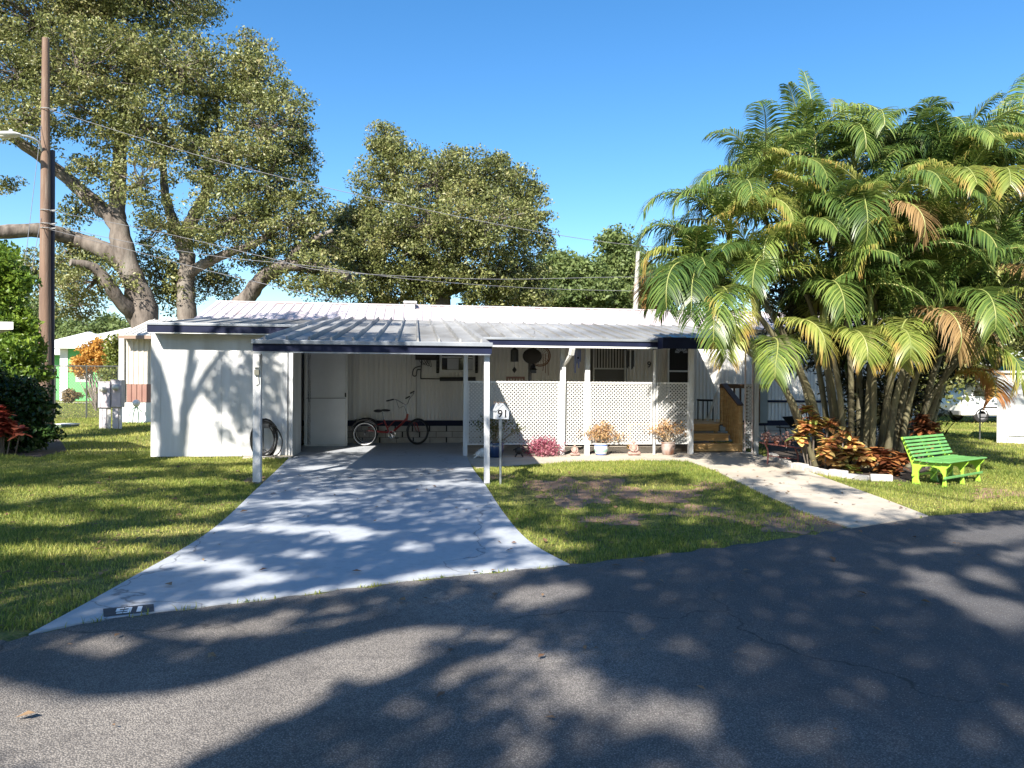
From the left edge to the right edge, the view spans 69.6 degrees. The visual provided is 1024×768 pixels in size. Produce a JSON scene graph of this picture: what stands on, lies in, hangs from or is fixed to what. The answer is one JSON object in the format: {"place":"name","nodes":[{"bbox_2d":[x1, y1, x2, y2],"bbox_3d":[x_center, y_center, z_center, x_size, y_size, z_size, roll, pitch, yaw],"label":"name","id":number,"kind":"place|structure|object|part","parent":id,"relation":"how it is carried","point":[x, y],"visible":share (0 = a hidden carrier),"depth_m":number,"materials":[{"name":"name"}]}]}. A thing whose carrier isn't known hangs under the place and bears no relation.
{"place":"outdoors","nodes":[
{"label":"outdoors","id":0,"kind":"place"},
{"bbox_2d":[244,477,264,483],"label":"bare ground","id":1,"kind":"structure","parent":0,"point":[250,480],"depth_m":11.35,"materials":[{"name":"soil"}]},
{"bbox_2d":[29,443,569,634],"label":"driveway","id":2,"kind":"structure","parent":0,"point":[332,542],"depth_m":7.22,"materials":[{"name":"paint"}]},
{"bbox_2d":[103,604,153,616],"bbox_3d":[-2.551,1.503,4.896,0.315,0.004,0.190,0,0,-24],"label":"painted number plate","id":3,"kind":"object","parent":2,"relation":"on","point":[115,611],"visible":1,"depth_m":4.89,"materials":[{"name":"grey paint"}]},
{"bbox_2d":[251,316,492,484],"bbox_3d":[-2.541,-0.076,14.445,3.553,3.140,7.566,0,0,-8],"label":"carport","id":4,"kind":"object","parent":2,"relation":"on","point":[350,335],"visible":1,"depth_m":11.07,"materials":[{"name":"metal"}]},
{"bbox_2d":[350,391,428,445],"bbox_3d":[-2.941,0.819,17.817,1.851,1.307,1.028,0,0,-8],"label":"adult tricycle","id":5,"kind":"object","parent":2,"relation":"on","point":[371,423],"visible":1,"depth_m":17.78,"materials":[{"name":"red metal"}]},
{"bbox_2d":[490,474,513,479],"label":"bare ground","id":6,"kind":"structure","parent":0,"point":[492,477],"depth_m":12.03,"materials":[{"name":"soil"}]},
{"bbox_2d":[0,510,1023,767],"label":"road","id":7,"kind":"structure","parent":0,"point":[356,676],"depth_m":3.95,"materials":[{"name":"grey asphalt"}]},
{"bbox_2d":[0,400,1023,641],"bbox_3d":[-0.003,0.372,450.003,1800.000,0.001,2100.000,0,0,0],"label":"ground","id":8,"kind":"structure","parent":0,"point":[9,635],"depth_m":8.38,"materials":[{"name":"green plant"}]},
{"bbox_2d":[0,322,12,332],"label":"neighbour awning","id":9,"kind":"object","parent":8,"relation":"on","point":[6,326],"visible":1,"depth_m":13.20,"materials":[{"name":"white paint"}]},
{"bbox_2d":[0,37,56,424],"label":"utility pole","id":10,"kind":"object","parent":8,"relation":"on","point":[47,249],"visible":0.84,"depth_m":22.40,"materials":[{"name":"brown wood"}]},
{"bbox_2d":[24,130,40,264],"bbox_3d":[-13.806,-4.129,20.998,0.170,7.996,3.203,0,0,-18],"label":"guy wire","id":11,"kind":"object","parent":10,"relation":"attached to","point":[33,193],"visible":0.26,"depth_m":21.49,"materials":[{"name":"grey"}]},
{"bbox_2d":[25,219,40,306],"bbox_3d":[-13.909,-2.123,21.173,0.244,6.307,2.805,0,0,-15],"label":"guy wire","id":12,"kind":"object","parent":10,"relation":"attached to","point":[36,244],"visible":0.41,"depth_m":21.84,"materials":[{"name":"grey"}]},
{"bbox_2d":[49,229,344,302],"bbox_3d":[-9.267,-3.442,21.071,10.185,2.519,0.670,0,0,12],"label":"overhead cable","id":13,"kind":"object","parent":10,"relation":"attached to","point":[200,268],"visible":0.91,"depth_m":20.64,"materials":[{"name":"grey plastic"}]},
{"bbox_2d":[50,224,619,290],"bbox_3d":[-4.905,-3.928,22.163,18.409,1.804,2.176,0,0,-5],"label":"overhead cable","id":14,"kind":"object","parent":10,"relation":"attached to","point":[335,269],"visible":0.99,"depth_m":21.52,"materials":[{"name":"grey plastic"}]},
{"bbox_2d":[49,109,656,247],"bbox_3d":[-2.237,-6.298,22.905,23.851,4.025,1.178,0,0,-5],"label":"overhead cable","id":15,"kind":"object","parent":10,"relation":"attached to","point":[342,191],"visible":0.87,"depth_m":22.26,"materials":[{"name":"grey plastic"}]},
{"bbox_2d":[52,211,742,280],"bbox_3d":[-2.837,-4.176,22.170,22.568,2.099,2.157,0,0,-4],"label":"overhead cable","id":16,"kind":"object","parent":10,"relation":"attached to","point":[318,269],"visible":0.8,"depth_m":21.50,"materials":[{"name":"grey plastic"}]},
{"bbox_2d":[5,439,65,456],"bbox_3d":[-13.758,1.395,18.791,3.897,0.001,12.633,0,0,-41],"label":"shrub bed","id":17,"kind":"object","parent":8,"relation":"on","point":[54,446],"visible":0.4,"depth_m":15.61,"materials":[{"name":"brown soil"}]},
{"bbox_2d":[0,404,31,454],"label":"croton","id":18,"kind":"object","parent":17,"relation":"on","point":[7,424],"visible":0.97,"depth_m":14.71,"materials":[{"name":"red plant"}]},
{"bbox_2d":[0,239,58,386],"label":"tall shrub","id":19,"kind":"object","parent":17,"relation":"on","point":[22,349],"visible":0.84,"depth_m":18.27,"materials":[{"name":"green plant"}]},
{"bbox_2d":[0,360,66,452],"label":"dark shrub","id":20,"kind":"object","parent":17,"relation":"on","point":[27,403],"visible":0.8,"depth_m":15.60,"materials":[{"name":"green plant"}]},
{"bbox_2d":[5,294,130,339],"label":"leafy tree","id":21,"kind":"object","parent":8,"relation":"on","point":[108,322],"visible":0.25,"depth_m":58.49,"materials":[{"name":"green plant"}]},
{"bbox_2d":[56,423,79,427],"bbox_3d":[-14.198,1.324,23.468,0.571,0.130,0.490,0,0,0],"label":"utility box lid","id":22,"kind":"object","parent":8,"relation":"on","point":[63,425],"visible":0.69,"depth_m":23.25,"materials":[{"name":"grey"}]},
{"bbox_2d":[61,388,84,403],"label":"shrub","id":23,"kind":"object","parent":8,"relation":"on","point":[71,395],"visible":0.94,"depth_m":45.83,"materials":[{"name":"brown plant"}]},
{"bbox_2d":[54,365,118,417],"bbox_3d":[-17.384,0.310,29.001,3.785,2.088,0.058,0,0,0],"label":"chain link fence","id":24,"kind":"object","parent":8,"relation":"on","point":[87,370],"visible":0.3,"depth_m":29.00,"materials":[{"name":"grey metal"}]},
{"bbox_2d":[68,336,108,410],"bbox_3d":[-19.244,-0.494,33.882,2.330,3.473,2.380,0,0,0],"label":"orange bush","id":25,"kind":"object","parent":8,"relation":"on","point":[93,350],"visible":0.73,"depth_m":33.69,"materials":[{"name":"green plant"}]},
{"bbox_2d":[55,327,130,400],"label":"green house","id":26,"kind":"structure","parent":8,"relation":"on","point":[65,347],"depth_m":52.00,"materials":[{"name":"paint"}]},
{"bbox_2d":[76,374,89,381],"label":"window","id":27,"kind":"structure","parent":26,"relation":"in","point":[82,379],"depth_m":51.96,"materials":[{"name":"white paint"}]},
{"bbox_2d":[97,381,111,428],"bbox_3d":[-12.701,0.661,22.945,0.404,1.480,0.375,0,0,0],"label":"electric meter","id":28,"kind":"object","parent":8,"relation":"on","point":[104,397],"visible":0.98,"depth_m":22.90,"materials":[{"name":"grey metal"}]},
{"bbox_2d":[95,333,118,394],"bbox_3d":[-16.689,-0.413,30.995,1.489,3.537,1.510,0,0,0],"label":"leafy bush","id":29,"kind":"object","parent":8,"relation":"on","point":[111,350],"visible":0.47,"depth_m":30.72,"materials":[{"name":"green plant"}]},
{"bbox_2d":[111,380,125,428],"bbox_3d":[-12.342,0.637,22.985,0.345,1.532,0.375,0,0,0],"label":"electric meter","id":30,"kind":"object","parent":8,"relation":"on","point":[117,395],"visible":0.99,"depth_m":22.99,"materials":[{"name":"grey metal"}]},
{"bbox_2d":[128,400,142,422],"bbox_3d":[-13.199,0.959,25.903,0.521,0.826,0.253,0,0,0],"label":"hose stand","id":31,"kind":"object","parent":8,"relation":"on","point":[136,403],"visible":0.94,"depth_m":25.83,"materials":[{"name":"white paint"}]},
{"bbox_2d":[118,319,182,422],"bbox_3d":[-12.461,-0.549,28.234,3.269,3.876,4.530,0,0,0],"label":"neighbour home","id":32,"kind":"object","parent":8,"relation":"on","point":[135,358],"visible":0.3,"depth_m":26.47,"materials":[{"name":"white"}]},
{"bbox_2d":[0,0,372,328],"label":"oak tree","id":33,"kind":"object","parent":8,"relation":"on","point":[134,56],"visible":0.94,"depth_m":27.96,"materials":[{"name":"green plant"}]},
{"bbox_2d":[146,317,347,457],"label":"storage shed","id":34,"kind":"structure","parent":8,"relation":"on","point":[202,387],"depth_m":14.69,"materials":[{"name":"white paint"}]},
{"bbox_2d":[304,353,347,445],"bbox_3d":[-4.377,0.346,17.319,0.997,2.245,0.088,0,0,-7],"label":"door","id":35,"kind":"structure","parent":34,"relation":"in","point":[328,410],"depth_m":17.33,"materials":[{"name":"white paint"}]},
{"bbox_2d":[243,455,292,458],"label":"edging slab","id":36,"kind":"structure","parent":8,"relation":"on","point":[284,456],"depth_m":14.53,"materials":[{"name":"concrete"}]},
{"bbox_2d":[250,418,282,457],"bbox_3d":[-4.850,1.090,14.534,0.625,0.828,0.236,0,0,-18],"label":"garden hose","id":37,"kind":"object","parent":36,"relation":"on","point":[267,423],"visible":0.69,"depth_m":14.52,"materials":[{"name":"black plastic"}]},
{"bbox_2d":[317,119,563,306],"bbox_3d":[-3.440,-5.208,31.798,11.646,13.505,6.304,0,0,0],"label":"oak tree","id":38,"kind":"object","parent":8,"relation":"on","point":[378,233],"visible":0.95,"depth_m":31.56,"materials":[{"name":"green plant"}]},
{"bbox_2d":[490,401,508,484],"bbox_3d":[-0.210,0.891,11.265,0.226,1.256,0.413,0,0,-18],"label":"number sign","id":39,"kind":"object","parent":8,"relation":"on","point":[500,411],"visible":1,"depth_m":11.12,"materials":[{"name":"grey metal"}]},
{"bbox_2d":[0,465,1022,729],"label":"fallen leaves","id":40,"kind":"object","parent":8,"relation":"on","point":[492,569],"visible":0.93,"depth_m":7.58,"materials":[{"name":"brown plant"}]},
{"bbox_2d":[522,432,572,456],"bbox_3d":[0.740,1.301,15.253,1.115,0.593,0.724,0,0,-8],"label":"magenta shrub","id":41,"kind":"object","parent":8,"relation":"on","point":[542,445],"visible":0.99,"depth_m":15.19,"materials":[{"name":"pink plant"}]},
{"bbox_2d":[195,300,914,443],"bbox_3d":[1.537,-0.349,20.791,19.016,3.710,4.325,0,0,-7],"label":"mobile home","id":42,"kind":"object","parent":8,"relation":"on","point":[433,382],"visible":0.3,"depth_m":18.95,"materials":[{"name":"beige metal"}]},
{"bbox_2d":[440,355,474,371],"bbox_3d":[-1.375,-0.799,18.508,0.878,0.993,0.070,0,0,-8],"label":"window","id":43,"kind":"structure","parent":42,"relation":"in","point":[448,363],"depth_m":18.50,"materials":[{"name":"white paint"}]},
{"bbox_2d":[590,348,626,391],"bbox_3d":[2.473,-0.540,19.006,1.008,1.483,0.070,0,0,-7],"label":"window","id":44,"kind":"structure","parent":42,"relation":"in","point":[606,364],"depth_m":19.02,"materials":[{"name":"grey metal"}]},
{"bbox_2d":[666,349,687,418],"bbox_3d":[4.355,-0.212,19.244,0.627,2.268,0.070,0,0,-8],"label":"door","id":45,"kind":"structure","parent":42,"relation":"in","point":[677,359],"depth_m":19.25,"materials":[{"name":"white paint"}]},
{"bbox_2d":[524,246,622,308],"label":"leafy tree","id":46,"kind":"object","parent":8,"relation":"on","point":[572,271],"visible":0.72,"depth_m":44.76,"materials":[{"name":"green plant"}]},
{"bbox_2d":[587,223,669,308],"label":"leafy tree","id":47,"kind":"object","parent":8,"relation":"on","point":[620,259],"visible":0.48,"depth_m":46.92,"materials":[{"name":"green plant"}]},
{"bbox_2d":[633,251,639,308],"bbox_3d":[5.535,-2.220,32.993,0.308,7.444,0.296,0,0,-45],"label":"light pole","id":48,"kind":"object","parent":8,"relation":"on","point":[637,293],"visible":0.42,"depth_m":32.90,"materials":[{"name":"grey metal"}]},
{"bbox_2d":[460,442,927,527],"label":"walkway","id":49,"kind":"structure","parent":8,"relation":"on","point":[816,495],"depth_m":11.94,"materials":[{"name":"concrete"}]},
{"bbox_2d":[474,448,483,457],"bbox_3d":[-0.645,1.391,14.801,0.290,0.213,0.200,0,0,-8],"label":"white ornament","id":50,"kind":"object","parent":49,"relation":"on","point":[479,453],"visible":0.83,"depth_m":14.74,"materials":[{"name":"ceramic"}]},
{"bbox_2d":[472,414,526,457],"bbox_3d":[-0.230,0.983,14.914,1.232,1.008,0.544,0,0,-7],"label":"potted plant","id":51,"kind":"object","parent":49,"relation":"on","point":[494,449],"visible":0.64,"depth_m":14.87,"materials":[{"name":"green plant"}]},
{"bbox_2d":[503,376,524,445],"bbox_3d":[0.047,0.652,17.908,0.448,1.663,0.500,0,0,-7],"label":"porch chair","id":52,"kind":"object","parent":49,"relation":"on","point":[515,378],"visible":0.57,"depth_m":17.68,"materials":[{"name":"white plastic"}]},
{"bbox_2d":[513,444,524,456],"bbox_3d":[0.144,1.363,15.029,0.248,0.268,0.090,0,0,-7],"label":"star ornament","id":53,"kind":"object","parent":49,"relation":"on","point":[518,449],"visible":1,"depth_m":15.00,"materials":[{"name":"brown metal"}]},
{"bbox_2d":[523,363,534,452],"bbox_3d":[0.384,0.475,15.935,0.280,2.031,0.280,0,0,-8],"label":"plant pole","id":54,"kind":"object","parent":49,"relation":"on","point":[529,374],"visible":0.33,"depth_m":15.90,"materials":[{"name":"metal"}]},
{"bbox_2d":[570,444,579,455],"bbox_3d":[1.315,1.374,15.396,0.219,0.245,0.143,0,0,-8],"label":"stone figurine","id":55,"kind":"object","parent":49,"relation":"on","point":[574,449],"visible":1,"depth_m":15.38,"materials":[{"name":"stone"}]},
{"bbox_2d":[578,416,626,454],"bbox_3d":[1.975,1.087,15.585,1.232,0.828,0.560,0,0,-25],"label":"potted plant","id":56,"kind":"object","parent":49,"relation":"on","point":[601,448],"visible":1,"depth_m":15.50,"materials":[{"name":"plant"}]},
{"bbox_2d":[463,321,765,455],"bbox_3d":[2.045,-0.020,16.843,6.462,3.080,4.090,0,0,-7],"label":"porch cover","id":57,"kind":"object","parent":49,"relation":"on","point":[572,337],"visible":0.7,"depth_m":15.60,"materials":[{"name":"metal"}]},
{"bbox_2d":[511,348,518,372],"bbox_3d":[0.056,-0.672,15.787,0.170,0.878,0.162,0,0,-7],"label":"wind chime","id":58,"kind":"object","parent":57,"relation":"hanging from","point":[514,354],"visible":0.97,"depth_m":15.72,"materials":[{"name":"black metal"}]},
{"bbox_2d":[529,333,536,372],"bbox_3d":[0.461,-0.661,15.840,0.200,0.854,0.173,0,0,-7],"label":"hanging lantern","id":59,"kind":"object","parent":57,"relation":"hanging from","point":[532,369],"visible":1,"depth_m":15.80,"materials":[{"name":"black metal"}]},
{"bbox_2d":[523,331,550,374],"bbox_3d":[0.530,-0.667,15.823,0.618,0.962,0.265,0,0,-7],"label":"hanging basket","id":60,"kind":"object","parent":57,"relation":"hanging from","point":[532,356],"visible":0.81,"depth_m":15.73,"materials":[{"name":"brown wicker"}]},
{"bbox_2d":[467,381,688,444],"bbox_3d":[1.449,0.618,15.622,4.808,1.348,0.036,0,0,-8],"label":"lattice screen","id":61,"kind":"object","parent":57,"relation":"attached to","point":[604,408],"visible":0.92,"depth_m":15.62,"materials":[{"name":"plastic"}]},
{"bbox_2d":[575,349,580,372],"bbox_3d":[1.410,-0.620,15.745,0.193,0.763,0.066,0,0,-7],"label":"wind chime","id":62,"kind":"object","parent":57,"relation":"hanging from","point":[577,357],"visible":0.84,"depth_m":15.76,"materials":[{"name":"grey metal"}]},
{"bbox_2d":[626,335,633,368],"bbox_3d":[2.594,-0.697,16.121,0.200,0.755,0.100,0,0,-8],"label":"wind chime","id":63,"kind":"object","parent":57,"relation":"hanging from","point":[628,358],"visible":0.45,"depth_m":16.11,"materials":[{"name":"brown metal"}]},
{"bbox_2d":[628,440,640,455],"bbox_3d":[2.575,1.344,15.559,0.289,0.323,0.189,0,0,-7],"label":"stone figurine","id":64,"kind":"object","parent":49,"relation":"on","point":[633,447],"visible":1,"depth_m":15.53,"materials":[{"name":"stone"}]},
{"bbox_2d":[643,415,691,454],"bbox_3d":[3.322,1.093,15.728,0.969,0.834,0.814,0,0,29],"label":"potted plant","id":65,"kind":"object","parent":49,"relation":"on","point":[667,446],"visible":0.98,"depth_m":15.66,"materials":[{"name":"orange plant"}]},
{"bbox_2d":[610,383,767,451],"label":"wooden steps","id":66,"kind":"structure","parent":49,"relation":"on","point":[731,413],"depth_m":16.92,"materials":[{"name":"brown wood"}]},
{"bbox_2d":[697,399,713,419],"bbox_3d":[4.913,0.651,18.700,0.300,0.529,0.400,0,0,-8],"label":"railing","id":67,"kind":"object","parent":66,"relation":"on","point":[702,400],"visible":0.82,"depth_m":18.54,"materials":[{"name":"black metal"}]},
{"bbox_2d":[706,391,719,421],"bbox_3d":[5.039,0.553,18.035,0.380,0.745,0.498,0,0,-8],"label":"step ladder","id":68,"kind":"object","parent":66,"relation":"on","point":[713,402],"visible":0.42,"depth_m":17.99,"materials":[{"name":"grey metal"}]},
{"bbox_2d":[745,384,751,453],"bbox_3d":[5.180,0.763,16.113,0.205,1.516,0.036,0,0,-8],"label":"lattice screen","id":69,"kind":"object","parent":49,"relation":"on","point":[750,414],"visible":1,"depth_m":16.11,"materials":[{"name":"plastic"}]},
{"bbox_2d":[759,442,800,463],"bbox_3d":[5.161,1.324,14.092,0.804,0.415,0.384,0,0,0],"label":"metal plant bench","id":70,"kind":"object","parent":49,"relation":"on","point":[768,455],"visible":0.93,"depth_m":14.00,"materials":[{"name":"metal"}]},
{"bbox_2d":[760,431,771,442],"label":"potted plant","id":71,"kind":"object","parent":70,"relation":"on","point":[765,436],"visible":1,"depth_m":14.00,"materials":[{"name":"plant"}]},
{"bbox_2d":[768,433,785,444],"bbox_3d":[5.044,1.038,14.037,0.283,0.233,0.325,0,0,-30],"label":"potted plant","id":72,"kind":"object","parent":70,"relation":"on","point":[776,438],"visible":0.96,"depth_m":14.01,"materials":[{"name":"brown plant"}]},
{"bbox_2d":[782,431,792,445],"bbox_3d":[5.246,1.055,14.036,0.236,0.310,0.254,0,0,-28],"label":"potted plant","id":73,"kind":"object","parent":70,"relation":"on","point":[787,442],"visible":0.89,"depth_m":14.02,"materials":[{"name":"plant"}]},
{"bbox_2d":[780,459,790,465],"bbox_3d":[5.176,1.494,13.917,0.130,0.117,0.336,0,0,7],"label":"edging block","id":74,"kind":"object","parent":49,"relation":"on","point":[782,461],"depth_m":13.86,"materials":[{"name":"concrete"}]},
{"bbox_2d":[785,462,792,467],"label":"edging block","id":75,"kind":"object","parent":49,"relation":"on","point":[789,464],"depth_m":13.54,"materials":[{"name":"concrete"}]},
{"bbox_2d":[793,462,808,469],"bbox_3d":[5.192,1.490,13.228,0.130,0.133,0.326,0,0,-13],"label":"edging block","id":76,"kind":"object","parent":49,"relation":"on","point":[798,465],"depth_m":13.19,"materials":[{"name":"concrete"}]},
{"bbox_2d":[770,453,778,459],"bbox_3d":[5.337,1.485,14.970,0.130,0.126,0.304,0,0,10],"label":"edging block","id":77,"kind":"object","parent":8,"relation":"on","point":[773,454],"depth_m":14.87,"materials":[{"name":"concrete"}]},
{"bbox_2d":[804,466,818,472],"bbox_3d":[5.257,1.499,12.894,0.130,0.107,0.308,0,0,-9],"label":"edging block","id":78,"kind":"object","parent":8,"relation":"on","point":[811,469],"depth_m":12.86,"materials":[{"name":"concrete"}]},
{"bbox_2d":[815,468,828,475],"bbox_3d":[5.316,1.506,12.553,0.130,0.106,0.302,0,0,-12],"label":"edging block","id":79,"kind":"object","parent":8,"relation":"on","point":[821,470],"depth_m":12.53,"materials":[{"name":"concrete"}]},
{"bbox_2d":[829,469,848,477],"bbox_3d":[5.418,1.488,12.214,0.130,0.134,0.314,0,0,-23],"label":"edging block","id":80,"kind":"object","parent":8,"relation":"on","point":[839,473],"depth_m":12.13,"materials":[{"name":"white concrete"}]},
{"bbox_2d":[760,436,943,482],"bbox_3d":[9.364,1.552,19.913,4.058,0.001,17.550,0,0,32],"label":"garden bed","id":81,"kind":"object","parent":8,"relation":"on","point":[789,452],"visible":0.17,"depth_m":15.40,"materials":[{"name":"brown soil"}]},
{"bbox_2d":[776,416,796,447],"bbox_3d":[6.501,1.134,16.829,0.786,0.804,0.448,0,0,-16],"label":"folding chair","id":82,"kind":"object","parent":81,"relation":"on","point":[789,420],"visible":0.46,"depth_m":16.78,"materials":[{"name":"black plastic"}]},
{"bbox_2d":[785,404,840,467],"bbox_3d":[5.635,0.964,13.609,0.908,1.199,1.165,1,0,35],"label":"croton","id":83,"kind":"object","parent":81,"relation":"on","point":[812,426],"visible":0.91,"depth_m":13.43,"materials":[{"name":"orange plant"}]},
{"bbox_2d":[630,68,1023,467],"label":"palm clump","id":84,"kind":"object","parent":81,"relation":"on","point":[918,283],"visible":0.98,"depth_m":13.03,"materials":[{"name":"green plant"}]},
{"bbox_2d":[813,426,878,473],"bbox_3d":[5.816,1.207,12.905,1.268,0.887,1.028,0,0,0],"label":"croton","id":85,"kind":"object","parent":81,"relation":"on","point":[853,450],"visible":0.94,"depth_m":12.78,"materials":[{"name":"orange plant"}]},
{"bbox_2d":[855,447,897,472],"bbox_3d":[6.443,1.371,12.898,0.898,0.542,0.646,0,0,-19],"label":"croton","id":86,"kind":"object","parent":81,"relation":"on","point":[877,453],"visible":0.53,"depth_m":12.80,"materials":[{"name":"brown plant"}]},
{"bbox_2d":[877,451,914,475],"bbox_3d":[6.603,1.423,12.678,0.901,0.513,0.525,0,0,-33],"label":"croton","id":87,"kind":"object","parent":81,"relation":"on","point":[902,459],"visible":0.94,"depth_m":12.53,"materials":[{"name":"brown plant"}]},
{"bbox_2d":[904,413,942,467],"bbox_3d":[7.624,1.059,13.627,0.982,1.026,0.638,0,0,-37],"label":"croton","id":88,"kind":"object","parent":81,"relation":"on","point":[922,426],"visible":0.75,"depth_m":13.52,"materials":[{"name":"brown plant"}]},
{"bbox_2d":[847,473,869,480],"bbox_3d":[5.605,1.514,11.921,0.130,0.098,0.322,0,0,-44],"label":"edging block","id":89,"kind":"object","parent":8,"relation":"on","point":[859,476],"depth_m":11.86,"materials":[{"name":"concrete"}]},
{"bbox_2d":[870,474,892,481],"bbox_3d":[5.896,1.501,11.752,0.323,0.119,0.130,0,0,20],"label":"edging block","id":90,"kind":"object","parent":8,"relation":"on","point":[880,477],"depth_m":11.70,"materials":[{"name":"white concrete"}]},
{"bbox_2d":[779,236,1021,417],"bbox_3d":[16.055,-2.836,29.792,13.303,9.029,7.022,0,0,0],"label":"leafy tree","id":91,"kind":"object","parent":8,"relation":"on","point":[962,384],"visible":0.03,"depth_m":28.47,"materials":[{"name":"green plant"}]},
{"bbox_2d":[901,434,986,487],"bbox_3d":[6.864,1.201,11.711,1.382,0.734,0.745,0,0,-37],"label":"garden bench","id":92,"kind":"object","parent":8,"relation":"on","point":[947,462],"visible":0.96,"depth_m":11.62,"materials":[{"name":"paint"}]},
{"bbox_2d":[938,377,996,422],"bbox_3d":[20.556,0.662,31.000,4.480,1.899,1.822,0,0,0],"label":"parked car","id":93,"kind":"object","parent":8,"relation":"on","point":[973,406],"visible":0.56,"depth_m":30.10,"materials":[{"name":"white paint"}]},
{"bbox_3d":[19.279,0.216,30.093,0.900,0.580,0.009,0,0,0],"label":"window","id":94,"kind":"part","parent":93,"relation":"part of","materials":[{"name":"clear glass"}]},
{"bbox_2d":[938,352,1023,416],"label":"white house","id":95,"kind":"structure","parent":8,"relation":"on","point":[992,376],"depth_m":38.00,"materials":[{"name":"paint"}]},
{"bbox_2d":[979,407,996,439],"bbox_3d":[13.441,1.118,20.720,0.569,0.944,0.040,0,0,0],"label":"hand rail","id":96,"kind":"object","parent":8,"relation":"on","point":[980,417],"visible":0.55,"depth_m":20.71,"materials":[{"name":"grey metal"}]},
{"bbox_2d":[954,194,1023,355],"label":"leafy tree","id":97,"kind":"object","parent":8,"relation":"on","point":[1019,342],"visible":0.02,"depth_m":27.81,"materials":[{"name":"green plant"}]},
{"bbox_2d":[995,371,1023,443],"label":"white shed","id":98,"kind":"structure","parent":8,"relation":"on","point":[1010,424],"depth_m":19.73,"materials":[{"name":"paint"}]},
{"bbox_2d":[1000,354,1023,370],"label":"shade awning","id":99,"kind":"object","parent":8,"relation":"on","point":[1021,359],"depth_m":32.59,"materials":[{"name":"teal fabric"}]},
{"bbox_2d":[0,0,1023,346],"label":"sky","id":100,"kind":"structure","parent":0,"point":[614,102],"materials":[{"name":"blue"}]},
{"bbox_2d":[523,476,640,509],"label":"bare ground","id":101,"kind":"structure","parent":0,"point":[575,499],"depth_m":10.56,"materials":[{"name":"soil"}]},
{"bbox_2d":[576,513,645,525],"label":"bare ground","id":102,"kind":"structure","parent":0,"point":[624,521],"depth_m":8.33,"materials":[{"name":"soil"}]},
{"bbox_2d":[615,489,702,502],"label":"bare ground","id":103,"kind":"structure","parent":0,"point":[629,495],"depth_m":10.10,"materials":[{"name":"soil"}]},
{"bbox_2d":[656,504,733,516],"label":"bare ground","id":104,"kind":"structure","parent":0,"point":[712,513],"depth_m":8.87,"materials":[{"name":"soil"}]},
{"bbox_2d":[694,482,740,490],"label":"bare ground","id":105,"kind":"structure","parent":0,"point":[704,487],"depth_m":11.14,"materials":[{"name":"soil"}]},
{"bbox_2d":[721,512,782,526],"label":"bare ground","id":106,"kind":"structure","parent":0,"point":[768,521],"depth_m":8.39,"materials":[{"name":"soil"}]},
{"bbox_2d":[761,508,843,533],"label":"bare ground","id":107,"kind":"structure","parent":0,"point":[832,527],"depth_m":8.00,"materials":[{"name":"soil"}]},
{"bbox_2d":[972,488,1023,498],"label":"bare ground","id":108,"kind":"structure","parent":0,"point":[988,492],"depth_m":10.52,"materials":[{"name":"soil"}]}
]}

